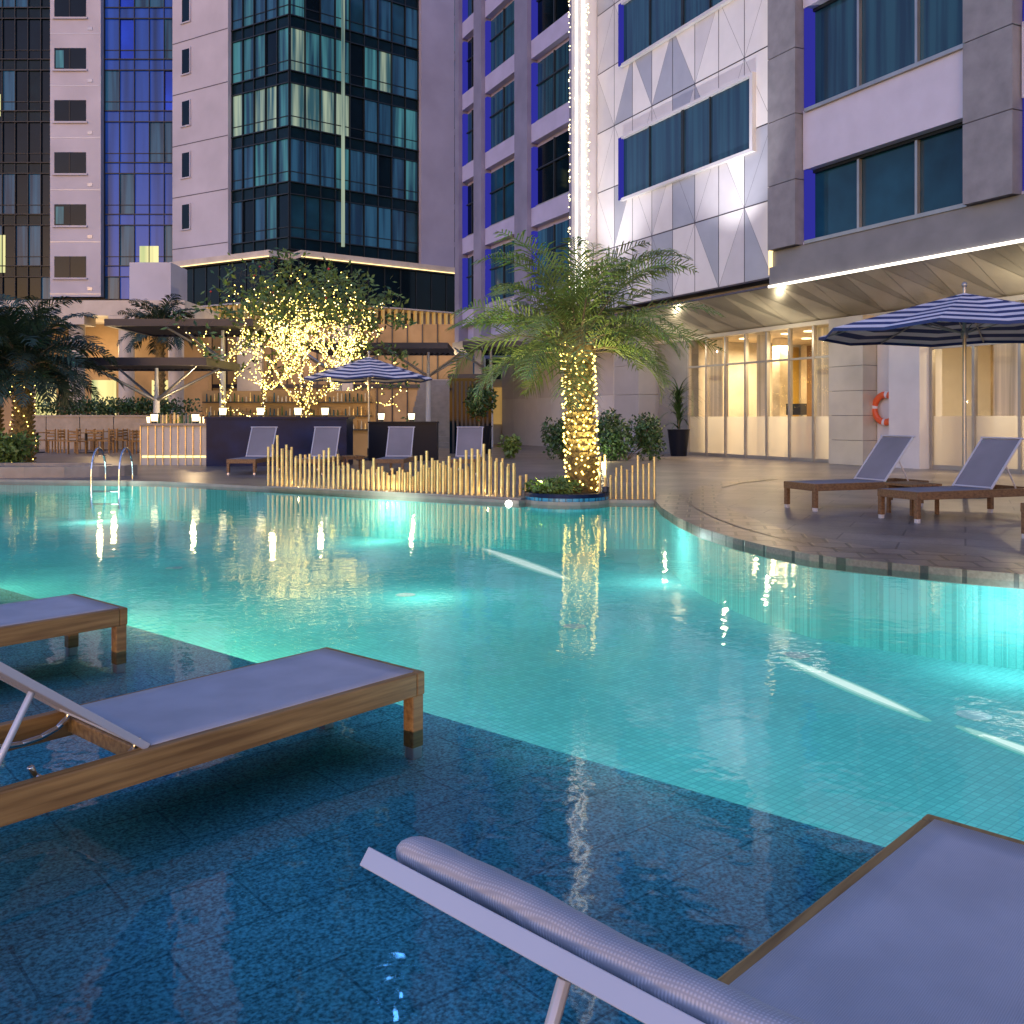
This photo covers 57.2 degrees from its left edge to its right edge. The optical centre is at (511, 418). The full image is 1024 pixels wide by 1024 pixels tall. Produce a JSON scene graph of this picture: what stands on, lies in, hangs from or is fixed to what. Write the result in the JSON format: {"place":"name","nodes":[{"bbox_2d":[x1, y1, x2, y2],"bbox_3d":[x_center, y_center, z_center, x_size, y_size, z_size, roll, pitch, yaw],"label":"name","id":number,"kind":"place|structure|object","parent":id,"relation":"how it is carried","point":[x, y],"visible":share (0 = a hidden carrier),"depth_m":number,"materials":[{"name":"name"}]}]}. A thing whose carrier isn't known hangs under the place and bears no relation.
{"place":"outdoors","nodes":[
{"label":"outdoors","id":0,"kind":"place"},
{"bbox_2d":[0,0,171,299],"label":"tower building","id":1,"kind":"structure","parent":0,"point":[85,149],"depth_m":60.02,"materials":[{"name":"blue glass"}]},
{"bbox_2d":[0,262,456,437],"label":"pavilion building","id":2,"kind":"structure","parent":0,"point":[154,282],"depth_m":47.60,"materials":[{"name":"beige"}]},
{"bbox_2d":[171,0,472,373],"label":"glass tower building","id":3,"kind":"structure","parent":0,"point":[318,130],"depth_m":56.59,"materials":[{"name":"blue"}]},
{"bbox_2d":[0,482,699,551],"bbox_3d":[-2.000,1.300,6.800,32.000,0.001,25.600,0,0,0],"label":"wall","id":4,"kind":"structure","parent":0,"point":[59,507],"depth_m":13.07,"materials":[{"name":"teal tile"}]},
{"bbox_2d":[413,350,501,446],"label":"wall","id":5,"kind":"structure","parent":0,"point":[440,400],"depth_m":42.94,"materials":[{"name":"grey concrete"}]},
{"bbox_2d":[454,0,558,378],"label":"distant tower building","id":6,"kind":"structure","parent":0,"point":[487,356],"depth_m":78.05,"materials":[{"name":"grey glass"}]},
{"bbox_2d":[0,444,1023,566],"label":"ground","id":7,"kind":"structure","parent":0,"point":[971,526],"depth_m":16.68,"materials":[{"name":"brown tile"}]},
{"bbox_2d":[0,299,64,437],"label":"palm tree","id":8,"kind":"object","parent":7,"relation":"on","point":[2,411],"visible":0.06,"depth_m":27.57,"materials":[{"name":"green plant"}]},
{"bbox_2d":[34,432,49,452],"bbox_3d":[-17.200,0.880,34.000,0.840,0.740,0.840,0,0,0],"label":"dining table","id":9,"kind":"object","parent":7,"relation":"on","point":[37,433],"visible":0.59,"depth_m":33.96,"materials":[{"name":"wood"}]},
{"bbox_2d":[40,429,55,451],"bbox_3d":[-17.200,0.825,34.700,0.460,0.850,0.460,0,0,14],"label":"dining chair","id":10,"kind":"object","parent":7,"relation":"on","point":[46,440],"visible":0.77,"depth_m":34.83,"materials":[{"name":"brown wood"}]},
{"bbox_2d":[48,429,63,452],"bbox_3d":[-16.500,0.825,34.000,0.460,0.850,0.460,0,0,-9],"label":"dining chair","id":11,"kind":"object","parent":7,"relation":"on","point":[52,444],"visible":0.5,"depth_m":33.81,"materials":[{"name":"brown wood"}]},
{"bbox_2d":[0,294,126,462],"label":"palm tree","id":12,"kind":"object","parent":7,"relation":"on","point":[25,361],"visible":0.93,"depth_m":23.91,"materials":[{"name":"green plant"}]},
{"bbox_2d":[57,429,75,452],"bbox_3d":[-15.900,0.825,33.500,0.460,0.850,0.460,0,0,6],"label":"dining chair","id":13,"kind":"object","parent":7,"relation":"on","point":[58,436],"visible":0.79,"depth_m":33.40,"materials":[{"name":"brown wood"}]},
{"bbox_2d":[0,462,136,477],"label":"stone ledge","id":14,"kind":"object","parent":7,"relation":"on","point":[44,470],"visible":0.98,"depth_m":19.82,"materials":[{"name":"stone"}]},
{"bbox_2d":[0,427,40,462],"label":"shrub","id":15,"kind":"object","parent":14,"relation":"on","point":[12,447],"visible":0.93,"depth_m":22.90,"materials":[{"name":"green plant"}]},
{"bbox_2d":[67,430,86,453],"bbox_3d":[-15.200,0.825,32.800,0.460,0.850,0.460,0,0,16],"label":"dining chair","id":16,"kind":"object","parent":7,"relation":"on","point":[76,443],"visible":0.95,"depth_m":32.65,"materials":[{"name":"brown wood"}]},
{"bbox_2d":[76,428,91,449],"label":"dining chair","id":17,"kind":"object","parent":7,"relation":"on","point":[80,438],"visible":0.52,"depth_m":36.56,"materials":[{"name":"brown wood"}]},
{"bbox_2d":[79,432,98,452],"bbox_3d":[-15.200,0.880,33.500,0.840,0.740,0.840,0,0,0],"label":"dining table","id":18,"kind":"object","parent":7,"relation":"on","point":[86,436],"visible":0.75,"depth_m":33.45,"materials":[{"name":"wood"}]},
{"bbox_2d":[85,429,101,450],"bbox_3d":[-15.900,0.825,35.700,0.460,0.850,0.460,0,0,14],"label":"dining chair","id":19,"kind":"object","parent":7,"relation":"on","point":[86,430],"visible":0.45,"depth_m":35.51,"materials":[{"name":"brown wood"}]},
{"bbox_2d":[88,429,103,452],"bbox_3d":[-15.200,0.825,34.200,0.460,0.850,0.460,0,0,15],"label":"dining chair","id":20,"kind":"object","parent":7,"relation":"on","point":[95,441],"visible":0.65,"depth_m":34.36,"materials":[{"name":"brown wood"}]},
{"bbox_2d":[97,429,114,452],"bbox_3d":[-14.500,0.825,33.500,0.474,0.850,0.474,0,0,0],"label":"dining chair","id":21,"kind":"object","parent":7,"relation":"on","point":[109,437],"visible":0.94,"depth_m":33.29,"materials":[{"name":"brown wood"}]},
{"bbox_2d":[13,415,199,448],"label":"planter wall","id":22,"kind":"structure","parent":7,"relation":"on","point":[42,423],"depth_m":37.60,"materials":[{"name":"beige stone"}]},
{"bbox_2d":[32,395,201,417],"bbox_3d":[-15.838,-0.424,38.003,8.259,1.053,1.201,0,0,0],"label":"hedge","id":23,"kind":"object","parent":22,"relation":"on","point":[129,407],"visible":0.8,"depth_m":37.85,"materials":[{"name":"green plant"}]},
{"bbox_2d":[104,428,117,449],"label":"dining chair","id":24,"kind":"object","parent":7,"relation":"on","point":[111,438],"visible":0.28,"depth_m":36.88,"materials":[{"name":"brown wood"}]},
{"bbox_2d":[90,447,133,483],"bbox_3d":[-8.025,1.189,18.850,0.594,1.222,0.704,0,0,0],"label":"pool ladder","id":25,"kind":"object","parent":7,"relation":"on","point":[104,459],"visible":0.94,"depth_m":18.72,"materials":[{"name":"metal"}]},
{"bbox_2d":[112,428,127,450],"bbox_3d":[-15.200,0.825,36.400,0.460,0.850,0.460,0,0,0],"label":"dining chair","id":26,"kind":"object","parent":7,"relation":"on","point":[121,438],"visible":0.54,"depth_m":36.41,"materials":[{"name":"brown wood"}]},
{"bbox_2d":[116,429,128,452],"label":"dining chair","id":27,"kind":"object","parent":7,"relation":"on","point":[122,434],"visible":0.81,"depth_m":34.04,"materials":[{"name":"brown wood"}]},
{"bbox_2d":[129,429,139,452],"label":"dining chair","id":28,"kind":"object","parent":7,"relation":"on","point":[131,437],"visible":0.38,"depth_m":33.27,"materials":[{"name":"brown wood"}]},
{"bbox_2d":[132,430,139,453],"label":"dining chair","id":29,"kind":"object","parent":7,"relation":"on","point":[133,437],"visible":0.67,"depth_m":32.40,"materials":[{"name":"brown wood"}]},
{"bbox_2d":[63,357,239,422],"bbox_3d":[-10.400,-0.210,27.400,4.000,2.920,3.200,0,0,0],"label":"steel canopy","id":30,"kind":"object","parent":7,"relation":"on","point":[188,364],"visible":0.8,"depth_m":26.90,"materials":[{"name":"metal"}]},
{"bbox_2d":[116,294,200,407],"bbox_3d":[-15.081,-1.961,40.121,3.667,6.422,3.548,0,0,0],"label":"palm tree","id":31,"kind":"object","parent":7,"relation":"on","point":[163,312],"visible":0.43,"depth_m":39.78,"materials":[{"name":"green plant"}]},
{"bbox_2d":[104,319,283,416],"bbox_3d":[-10.238,-0.910,31.000,4.724,4.320,4.000,0,0,0],"label":"steel canopy","id":32,"kind":"object","parent":7,"relation":"on","point":[150,327],"visible":0.69,"depth_m":30.18,"materials":[{"name":"metal"}]},
{"bbox_2d":[226,427,280,474],"bbox_3d":[-5.900,0.725,21.594,0.662,1.050,1.990,0,0,3],"label":"deck lounger","id":33,"kind":"object","parent":7,"relation":"on","point":[261,439],"visible":0.94,"depth_m":21.96,"materials":[{"name":"grey fabric"}]},
{"bbox_2d":[135,391,375,464],"bbox_3d":[-7.350,0.175,28.000,5.700,2.150,6.200,0,0,0],"label":"bar counter","id":34,"kind":"object","parent":7,"relation":"on","point":[171,443],"visible":0.62,"depth_m":30.72,"materials":[{"name":"brown wood"}]},
{"bbox_2d":[160,247,419,420],"bbox_3d":[-6.840,-2.064,30.495,7.835,6.849,8.739,0,0,0],"label":"fairy light tree","id":35,"kind":"object","parent":7,"relation":"on","point":[327,310],"visible":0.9,"depth_m":29.34,"materials":[{"name":"green plant"}]},
{"bbox_2d":[297,427,342,474],"bbox_3d":[-4.400,0.725,21.594,0.662,1.050,1.990,0,0,3],"label":"deck lounger","id":36,"kind":"object","parent":7,"relation":"on","point":[324,438],"visible":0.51,"depth_m":22.01,"materials":[{"name":"grey fabric"}]},
{"bbox_2d":[204,417,438,465],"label":"bar planter wall","id":37,"kind":"structure","parent":7,"relation":"on","point":[227,437],"depth_m":24.40,"materials":[{"name":"blue stone"}]},
{"bbox_2d":[147,407,414,422],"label":"table lanterns","id":38,"kind":"object","parent":37,"relation":"on","point":[222,411],"visible":0.81,"depth_m":25.10,"materials":[{"name":"glass"}]},
{"bbox_2d":[342,455,364,472],"bbox_3d":[-3.600,1.050,21.300,0.430,0.400,0.440,0,0,-22],"label":"side table","id":39,"kind":"object","parent":7,"relation":"on","point":[351,457],"visible":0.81,"depth_m":21.18,"materials":[{"name":"brown wood"}]},
{"bbox_2d":[304,351,431,460],"bbox_3d":[-4.270,-0.380,28.000,3.511,3.260,3.511,0,0,-34],"label":"patio umbrella","id":40,"kind":"object","parent":7,"relation":"on","point":[368,369],"visible":0.94,"depth_m":27.33,"materials":[{"name":"fabric"}]},
{"bbox_2d":[299,343,467,420],"bbox_3d":[-5.050,-0.785,37.000,6.548,4.070,4.000,0,0,0],"label":"steel canopy","id":41,"kind":"object","parent":7,"relation":"on","point":[428,350],"visible":0.52,"depth_m":36.84,"materials":[{"name":"metal"}]},
{"bbox_2d":[375,427,414,474],"bbox_3d":[-2.650,0.725,21.594,0.662,1.050,1.990,0,0,3],"label":"deck lounger","id":42,"kind":"object","parent":7,"relation":"on","point":[399,446],"visible":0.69,"depth_m":21.95,"materials":[{"name":"grey fabric"}]},
{"bbox_2d":[264,435,527,499],"bbox_3d":[-2.056,0.779,15.844,5.291,0.942,0.480,0,0,29],"label":"gold post fence","id":43,"kind":"object","parent":7,"relation":"on","point":[426,480],"visible":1,"depth_m":15.55,"materials":[{"name":"metal"}]},
{"bbox_2d":[450,427,483,474],"bbox_3d":[-1.020,0.725,21.594,0.662,1.050,1.990,0,0,3],"label":"deck lounger","id":44,"kind":"object","parent":7,"relation":"on","point":[468,438],"visible":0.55,"depth_m":22.01,"materials":[{"name":"grey fabric"}]},
{"bbox_2d":[448,374,491,453],"bbox_3d":[-1.475,-0.150,33.050,1.550,2.800,0.200,0,0,0],"label":"louvre screen","id":45,"kind":"object","parent":7,"relation":"on","point":[459,415],"visible":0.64,"depth_m":33.07,"materials":[{"name":"wood"}]},
{"bbox_2d":[463,382,498,453],"bbox_3d":[-1.045,-0.023,33.015,1.153,2.545,1.197,0,0,33],"label":"potted topiary","id":46,"kind":"object","parent":7,"relation":"on","point":[477,410],"visible":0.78,"depth_m":32.78,"materials":[{"name":"green plant"}]},
{"bbox_2d":[454,341,526,447],"bbox_3d":[-0.900,-0.935,40.000,3.048,4.370,4.000,0,0,0],"label":"steel canopy","id":47,"kind":"object","parent":7,"relation":"on","point":[489,347],"visible":0.31,"depth_m":39.28,"materials":[{"name":"metal"}]},
{"bbox_2d":[497,433,521,458],"bbox_3d":[-0.085,0.879,29.027,0.834,0.846,0.818,0,0,0],"label":"shrub","id":48,"kind":"object","parent":7,"relation":"on","point":[509,445],"visible":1,"depth_m":28.83,"materials":[{"name":"green plant"}]},
{"bbox_2d":[0,480,1023,846],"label":"swimming pool","id":49,"kind":"structure","parent":7,"relation":"in","point":[880,710],"depth_m":8.08,"materials":[{"name":"liquid"}]},
{"bbox_2d":[0,588,884,1023],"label":"sun shelf","id":50,"kind":"object","parent":49,"relation":"on","point":[244,886],"visible":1,"depth_m":2.95,"materials":[{"name":"tile"}]},
{"bbox_2d":[0,594,126,673],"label":"sun lounger","id":51,"kind":"object","parent":50,"relation":"on","point":[70,617],"visible":1,"depth_m":5.17,"materials":[{"name":"brown wood"}]},
{"bbox_2d":[0,647,423,826],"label":"sun lounger","id":52,"kind":"object","parent":50,"relation":"on","point":[144,735],"visible":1,"depth_m":3.36,"materials":[{"name":"brown wood"}]},
{"bbox_2d":[360,814,1023,1023],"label":"sun lounger","id":53,"kind":"object","parent":50,"relation":"on","point":[920,921],"visible":1,"depth_m":1.76,"materials":[{"name":"grey fabric"}]},
{"bbox_2d":[540,416,568,459],"bbox_3d":[1.490,0.615,28.221,1.281,1.476,1.174,0,0,-41],"label":"shrub","id":54,"kind":"object","parent":7,"relation":"on","point":[554,440],"visible":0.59,"depth_m":27.98,"materials":[{"name":"green plant"}]},
{"bbox_2d":[524,490,608,501],"bbox_3d":[0.850,1.370,14.620,1.320,0.460,1.320,0,0,0],"label":"round planter","id":55,"kind":"object","parent":7,"relation":"on","point":[578,497],"visible":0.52,"depth_m":14.05,"materials":[{"name":"blue tile"}]},
{"bbox_2d":[521,474,586,493],"bbox_3d":[0.656,1.058,14.562,0.854,0.355,0.974,0,0,32],"label":"groundcover plant","id":56,"kind":"object","parent":55,"relation":"in","point":[561,485],"visible":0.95,"depth_m":14.37,"materials":[{"name":"green plant"}]},
{"bbox_2d":[442,229,725,492],"bbox_3d":[1.142,-0.876,15.166,4.349,4.125,4.364,0,0,30],"label":"palm tree","id":57,"kind":"object","parent":55,"relation":"in","point":[577,342],"visible":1,"depth_m":14.63,"materials":[{"name":"green plant"}]},
{"bbox_2d":[536,486,608,499],"bbox_3d":[0.928,1.138,14.362,1.116,0.204,0.121,0,0,6],"label":"planter spotlight fixture","id":58,"kind":"object","parent":7,"relation":"on","point":[605,489],"visible":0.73,"depth_m":14.28,"materials":[{"name":"metal"}]},
{"bbox_2d":[598,455,655,498],"bbox_3d":[1.795,0.909,14.650,0.926,0.681,0.336,0,0,0],"label":"gold post fence","id":59,"kind":"object","parent":7,"relation":"on","point":[632,481],"visible":0.91,"depth_m":14.49,"materials":[{"name":"metal"}]},
{"bbox_2d":[594,408,666,460],"bbox_3d":[3.470,0.500,27.798,2.250,1.713,1.544,0,0,0],"label":"shrub","id":60,"kind":"object","parent":7,"relation":"on","point":[643,437],"visible":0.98,"depth_m":27.59,"materials":[{"name":"green plant"}]},
{"bbox_2d":[659,377,702,455],"bbox_3d":[5.500,-0.071,31.008,1.915,2.642,1.839,0,0,0],"label":"potted plant","id":61,"kind":"object","parent":7,"relation":"on","point":[678,437],"visible":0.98,"depth_m":30.79,"materials":[{"name":"green plant"}]},
{"bbox_2d":[452,0,1023,473],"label":"hotel building","id":62,"kind":"structure","parent":7,"relation":"on","point":[796,180],"depth_m":26.76,"materials":[{"name":"stone"}]},
{"bbox_2d":[786,404,806,415],"bbox_3d":[9.392,0.390,29.565,1.600,1.680,0.640,0,0,-26],"label":"treadmill","id":63,"kind":"object","parent":62,"relation":"on","point":[800,409],"visible":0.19,"depth_m":29.06,"materials":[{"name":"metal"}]},
{"bbox_2d":[872,391,888,425],"bbox_3d":[9.718,-0.250,24.400,0.147,0.900,0.900,0,0,-26],"label":"life ring","id":64,"kind":"object","parent":62,"relation":"attached to","point":[879,397],"visible":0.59,"depth_m":24.53,"materials":[{"name":"plastic"}]},
{"bbox_2d":[784,435,928,511],"bbox_3d":[4.835,0.748,13.168,1.990,1.005,0.662,0,0,-22],"label":"deck lounger","id":65,"kind":"object","parent":7,"relation":"on","point":[882,460],"visible":0.82,"depth_m":13.16,"materials":[{"name":"grey fabric"}]},
{"bbox_2d":[884,481,941,515],"bbox_3d":[5.250,1.050,12.300,0.490,0.400,0.500,0,0,-22],"label":"side table","id":66,"kind":"object","parent":7,"relation":"on","point":[902,485],"visible":0.74,"depth_m":12.21,"materials":[{"name":"brown wood"}]},
{"bbox_2d":[819,282,1023,467],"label":"patio umbrella","id":67,"kind":"object","parent":7,"relation":"on","point":[964,319],"visible":0.84,"depth_m":14.97,"materials":[{"name":"fabric"}]},
{"bbox_2d":[877,437,1023,522],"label":"deck lounger","id":68,"kind":"object","parent":7,"relation":"on","point":[984,467],"visible":1,"depth_m":11.77,"materials":[{"name":"grey fabric"}]},
{"bbox_2d":[1020,503,1023,538],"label":"deck lounger","id":69,"kind":"object","parent":7,"relation":"on","point":[1022,516],"visible":1,"depth_m":9.73,"materials":[{"name":"brown wood"}]},
{"bbox_2d":[654,478,1023,587],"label":"pool border paving","id":70,"kind":"structure","parent":0,"point":[676,507],"depth_m":8.87,"materials":[{"name":"stone"}]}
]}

